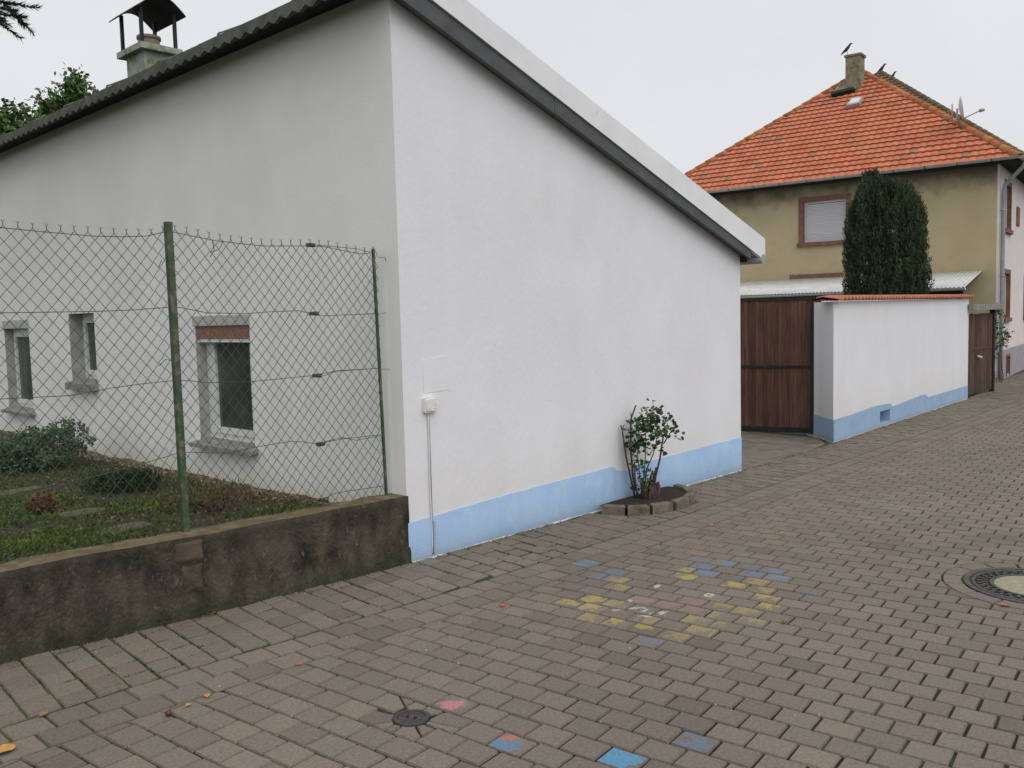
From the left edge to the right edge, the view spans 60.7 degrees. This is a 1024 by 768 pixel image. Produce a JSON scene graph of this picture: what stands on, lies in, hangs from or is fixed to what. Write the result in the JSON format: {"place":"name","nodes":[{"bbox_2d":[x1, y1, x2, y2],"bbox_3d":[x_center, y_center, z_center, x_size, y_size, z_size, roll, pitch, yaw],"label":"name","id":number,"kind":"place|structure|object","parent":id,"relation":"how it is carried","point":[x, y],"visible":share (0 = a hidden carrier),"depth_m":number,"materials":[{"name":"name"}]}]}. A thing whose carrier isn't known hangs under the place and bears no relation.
{"place":"outdoors","nodes":[
{"label":"outdoors","id":0,"kind":"place"},
{"bbox_2d":[0,433,319,561],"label":"garden soil","id":1,"kind":"structure","parent":0,"point":[41,478],"depth_m":7.50,"materials":[{"name":"brown soil"}]},
{"bbox_2d":[0,0,42,42],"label":"spruce tree","id":2,"kind":"object","parent":1,"relation":"on","point":[12,11],"visible":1,"depth_m":8.81,"materials":[{"name":"green plant"}]},
{"bbox_2d":[0,486,43,497],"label":"stepping slab","id":3,"kind":"structure","parent":1,"relation":"on","point":[24,491],"depth_m":7.84,"materials":[{"name":"grey stone"}]},
{"bbox_2d":[19,488,70,514],"bbox_3d":[-3.735,0.972,6.974,0.275,0.272,0.306,2,5,35],"label":"reddish rosette","id":4,"kind":"object","parent":1,"relation":"on","point":[42,506],"visible":0.83,"depth_m":6.94,"materials":[{"name":"brown plant"}]},
{"bbox_2d":[0,416,96,474],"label":"garden shrub","id":5,"kind":"object","parent":1,"relation":"on","point":[46,437],"visible":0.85,"depth_m":9.39,"materials":[{"name":"green plant"}]},
{"bbox_2d":[58,507,105,518],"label":"stepping slab","id":6,"kind":"structure","parent":1,"relation":"on","point":[90,511],"depth_m":6.88,"materials":[{"name":"grey stone"}]},
{"bbox_2d":[75,464,167,496],"bbox_3d":[-3.585,0.898,8.018,0.590,0.306,0.772,3,6,43],"label":"shrub","id":7,"kind":"object","parent":1,"relation":"on","point":[128,476],"visible":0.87,"depth_m":7.96,"materials":[{"name":"green plant"}]},
{"bbox_2d":[93,521,152,535],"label":"stepping slab","id":8,"kind":"structure","parent":1,"relation":"on","point":[124,527],"depth_m":6.32,"materials":[{"name":"grey stone"}]},
{"bbox_2d":[0,452,317,563],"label":"ground cover","id":9,"kind":"object","parent":1,"relation":"on","point":[70,535],"visible":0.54,"depth_m":6.84,"materials":[{"name":"green plant"}]},
{"bbox_2d":[0,430,330,505],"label":"gravel strip","id":10,"kind":"object","parent":1,"relation":"on","point":[125,459],"visible":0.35,"depth_m":9.20,"materials":[{"name":"grey gravel"}]},
{"bbox_2d":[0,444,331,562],"bbox_3d":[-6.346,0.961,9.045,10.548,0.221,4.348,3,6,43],"label":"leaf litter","id":11,"kind":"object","parent":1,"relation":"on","point":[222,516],"visible":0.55,"depth_m":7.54,"materials":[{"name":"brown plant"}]},
{"bbox_2d":[153,478,249,514],"bbox_3d":[-2.504,0.922,7.146,0.800,0.296,0.435,-3,5,-19],"label":"withered plant","id":12,"kind":"object","parent":1,"relation":"on","point":[212,502],"visible":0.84,"depth_m":7.12,"materials":[{"name":"green plant"}]},
{"bbox_2d":[0,408,1023,767],"bbox_3d":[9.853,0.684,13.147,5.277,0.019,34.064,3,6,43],"label":"road paving","id":13,"kind":"structure","parent":0,"point":[364,696],"depth_m":4.79,"materials":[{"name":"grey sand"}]},
{"bbox_2d":[165,706,173,715],"bbox_3d":[-1.686,1.620,4.333,0.033,0.037,0.081,0,5,22],"label":"fallen fruit","id":14,"kind":"object","parent":13,"relation":"on","point":[168,712],"visible":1,"depth_m":4.30,"materials":[{"name":"food"}]},
{"bbox_2d":[393,709,429,727],"bbox_3d":[-0.487,1.623,4.233,0.178,0.034,0.178,3,6,43],"label":"valve cover","id":15,"kind":"object","parent":13,"relation":"on","point":[415,718],"visible":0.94,"depth_m":4.22,"materials":[{"name":"metal"}]},
{"bbox_2d":[599,484,694,515],"bbox_3d":[1.476,1.185,8.799,0.568,0.117,1.355,3,6,43],"label":"planter bed","id":16,"kind":"object","parent":13,"relation":"on","point":[675,497],"visible":0.86,"depth_m":8.56,"materials":[{"name":"soil"}]},
{"bbox_2d":[620,397,684,498],"bbox_3d":[1.417,0.653,8.781,0.650,1.068,0.351,-1,4,1],"label":"rose bush","id":17,"kind":"object","parent":16,"relation":"in","point":[652,490],"visible":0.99,"depth_m":8.76,"materials":[{"name":"green plant"}]},
{"bbox_2d":[963,568,1023,603],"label":"manhole cover","id":18,"kind":"object","parent":13,"relation":"on","point":[1010,584],"visible":0.96,"depth_m":6.07,"materials":[{"name":"metal"}]},
{"bbox_2d":[0,369,1023,764],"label":"sidewalk paving","id":19,"kind":"structure","parent":0,"point":[24,688],"depth_m":6.09,"materials":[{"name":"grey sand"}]},
{"bbox_2d":[6,403,992,688],"bbox_3d":[3.150,1.032,10.719,1.142,0.017,18.214,3,6,44],"label":"joint moss","id":20,"kind":"object","parent":19,"relation":"on","point":[374,591],"visible":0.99,"depth_m":6.10,"materials":[{"name":"green plant"}]},
{"bbox_2d":[1,422,1023,753],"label":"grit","id":21,"kind":"object","parent":19,"relation":"on","point":[529,534],"visible":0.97,"depth_m":6.63,"materials":[{"name":"grey gravel"}]},
{"bbox_2d":[0,399,1023,763],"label":"gutter paving","id":22,"kind":"structure","parent":0,"point":[220,675],"depth_m":5.57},
{"bbox_2d":[0,744,15,752],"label":"fallen leaf","id":23,"kind":"object","parent":22,"relation":"on","point":[5,747],"visible":1,"depth_m":4.00,"materials":[{"name":"plant"}]},
{"bbox_2d":[37,711,47,717],"bbox_3d":[-2.336,1.643,4.351,0.037,0.013,0.068,0,4,14],"label":"fallen leaf","id":24,"kind":"object","parent":22,"relation":"on","point":[41,713],"visible":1,"depth_m":4.35,"materials":[{"name":"brown plant"}]},
{"bbox_2d":[0,0,1023,173],"label":"sky","id":25,"kind":"structure","parent":0,"point":[691,79],"materials":[{"name":"white"}]},
{"bbox_2d":[741,431,823,469],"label":"driveway","id":26,"kind":"structure","parent":0,"point":[758,449],"depth_m":12.44,"materials":[{"name":"concrete"}]},
{"bbox_2d":[741,381,996,434],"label":"courtyard","id":27,"kind":"structure","parent":0,"point":[786,424],"depth_m":13.91,"materials":[{"name":"concrete"}]},
{"bbox_2d":[740,270,981,298],"bbox_3d":[7.793,-1.473,23.537,8.320,2.814,2.485,2,5,37],"label":"lean to canopy","id":28,"kind":"object","parent":27,"relation":"on","point":[960,281],"visible":0.44,"depth_m":22.74,"materials":[{"name":"white metal"}]},
{"bbox_2d":[841,167,934,294],"bbox_3d":[8.107,-2.221,19.003,1.922,4.977,1.723,3,6,43],"label":"thuja tree","id":29,"kind":"object","parent":27,"relation":"on","point":[887,269],"visible":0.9,"depth_m":18.45,"materials":[{"name":"green plant"}]},
{"bbox_2d":[874,70,1023,153],"bbox_3d":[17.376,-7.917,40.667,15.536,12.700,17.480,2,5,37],"label":"roof ridge","id":30,"kind":"structure","parent":0,"point":[886,76],"depth_m":35.89,"materials":[{"name":"tile"}]},
{"label":"ground","id":31,"kind":"structure","parent":0,"visible":0},
{"bbox_2d":[0,97,40,135],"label":"leafy tree","id":32,"kind":"object","parent":31,"relation":"on","point":[9,122],"visible":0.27,"depth_m":14.47,"materials":[{"name":"green plant"}]},
{"bbox_2d":[25,61,98,119],"bbox_3d":[-8.148,-2.754,16.617,1.440,6.509,2.130,9,11,67],"label":"leafy tree","id":33,"kind":"object","parent":31,"relation":"on","point":[74,86],"visible":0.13,"depth_m":16.17,"materials":[{"name":"green plant"}]},
{"bbox_2d":[0,493,411,664],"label":"retaining wall","id":34,"kind":"structure","parent":31,"relation":"on","point":[50,602],"depth_m":5.72,"materials":[{"name":"concrete"}]},
{"bbox_2d":[0,219,387,563],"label":"chain link fence","id":35,"kind":"object","parent":34,"relation":"on","point":[176,374],"visible":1,"depth_m":5.82,"materials":[{"name":"metal"}]},
{"bbox_2d":[0,0,765,562],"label":"white house","id":36,"kind":"structure","parent":31,"relation":"on","point":[560,260],"depth_m":8.10,"materials":[{"name":"paint"}]},
{"bbox_2d":[1,320,35,415],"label":"window","id":37,"kind":"structure","parent":36,"relation":"in","point":[18,337],"depth_m":12.77,"materials":[{"name":"clear glass"}]},
{"bbox_2d":[65,313,98,391],"bbox_3d":[-5.344,-0.409,11.029,0.834,0.962,0.318,3,6,43],"label":"window","id":38,"kind":"structure","parent":36,"relation":"in","point":[87,337],"depth_m":11.21,"materials":[{"name":"grey glass"}]},
{"bbox_2d":[189,314,258,455],"bbox_3d":[-2.836,-0.022,8.698,1.171,1.355,0.276,3,6,43],"label":"window","id":39,"kind":"structure","parent":36,"relation":"in","point":[225,341],"depth_m":8.78,"materials":[{"name":"clear glass"}]},
{"bbox_2d":[685,52,1023,381],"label":"hipped house","id":40,"kind":"structure","parent":31,"relation":"on","point":[785,186],"depth_m":24.21,"materials":[{"name":"paint"}]},
{"bbox_2d":[790,272,842,301],"bbox_3d":[8.544,-2.383,24.533,1.536,1.416,0.216,2,5,37],"label":"window","id":41,"kind":"structure","parent":40,"relation":"in","point":[821,275],"depth_m":24.45,"materials":[{"name":"red stone"}]},
{"bbox_2d":[797,193,850,246],"bbox_3d":[8.678,-4.530,24.229,1.500,1.368,0.216,2,5,37],"label":"window","id":42,"kind":"structure","parent":40,"relation":"in","point":[804,238],"depth_m":24.27,"materials":[{"name":"white plastic"}]},
{"bbox_2d":[841,43,852,54],"bbox_3d":[10.272,-10.272,26.805,0.362,0.358,0.098,0,4,13],"label":"perched bird","id":43,"kind":"object","parent":40,"relation":"on","point":[846,48],"visible":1,"depth_m":26.77},
{"bbox_2d":[995,303,1014,381],"bbox_3d":[12.121,-0.803,21.778,0.718,2.441,0.338,1,5,33],"label":"climbing vine","id":44,"kind":"object","parent":40,"relation":"attached to","point":[1006,333],"visible":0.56,"depth_m":21.71,"materials":[{"name":"green plant"}]},
{"bbox_2d":[1004,269,1011,321],"bbox_3d":[12.963,-2.323,22.991,0.216,1.380,1.272,2,5,37],"label":"window","id":45,"kind":"structure","parent":40,"relation":"in","point":[1007,280],"depth_m":23.36,"materials":[{"name":"red stone"}]},
{"bbox_2d":[1006,353,1010,375],"bbox_3d":[13.237,-0.516,23.446,0.156,0.576,0.660,2,5,37],"label":"basement window","id":46,"kind":"structure","parent":40,"relation":"in","point":[1007,355],"depth_m":23.63,"materials":[{"name":"red stone"}]},
{"bbox_2d":[1005,179,1013,234],"bbox_3d":[12.880,-4.598,22.784,0.216,1.344,1.236,2,5,37],"label":"window","id":47,"kind":"structure","parent":40,"relation":"in","point":[1008,222],"depth_m":23.13,"materials":[{"name":"red stone"}]},
{"bbox_2d":[1023,290,1023,319],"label":"window","id":48,"kind":"structure","parent":40,"relation":"in","point":[1023,290],"depth_m":25.76,"materials":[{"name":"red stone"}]},
{"bbox_2d":[807,294,974,442],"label":"courtyard wall","id":49,"kind":"structure","parent":31,"relation":"on","point":[880,361],"depth_m":14.20,"materials":[{"name":"white paint"}]},
{"bbox_2d":[740,297,814,433],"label":"wooden gate","id":50,"kind":"structure","parent":49,"relation":"attached to","point":[777,371],"depth_m":13.52,"materials":[{"name":"brown wood"}]},
{"bbox_2d":[967,303,1003,394],"bbox_3d":[10.033,-0.751,18.965,0.574,1.957,2.259,3,6,43],"label":"board door","id":51,"kind":"structure","parent":49,"relation":"attached to","point":[981,351],"depth_m":18.87,"materials":[{"name":"brown wood"}]}
]}

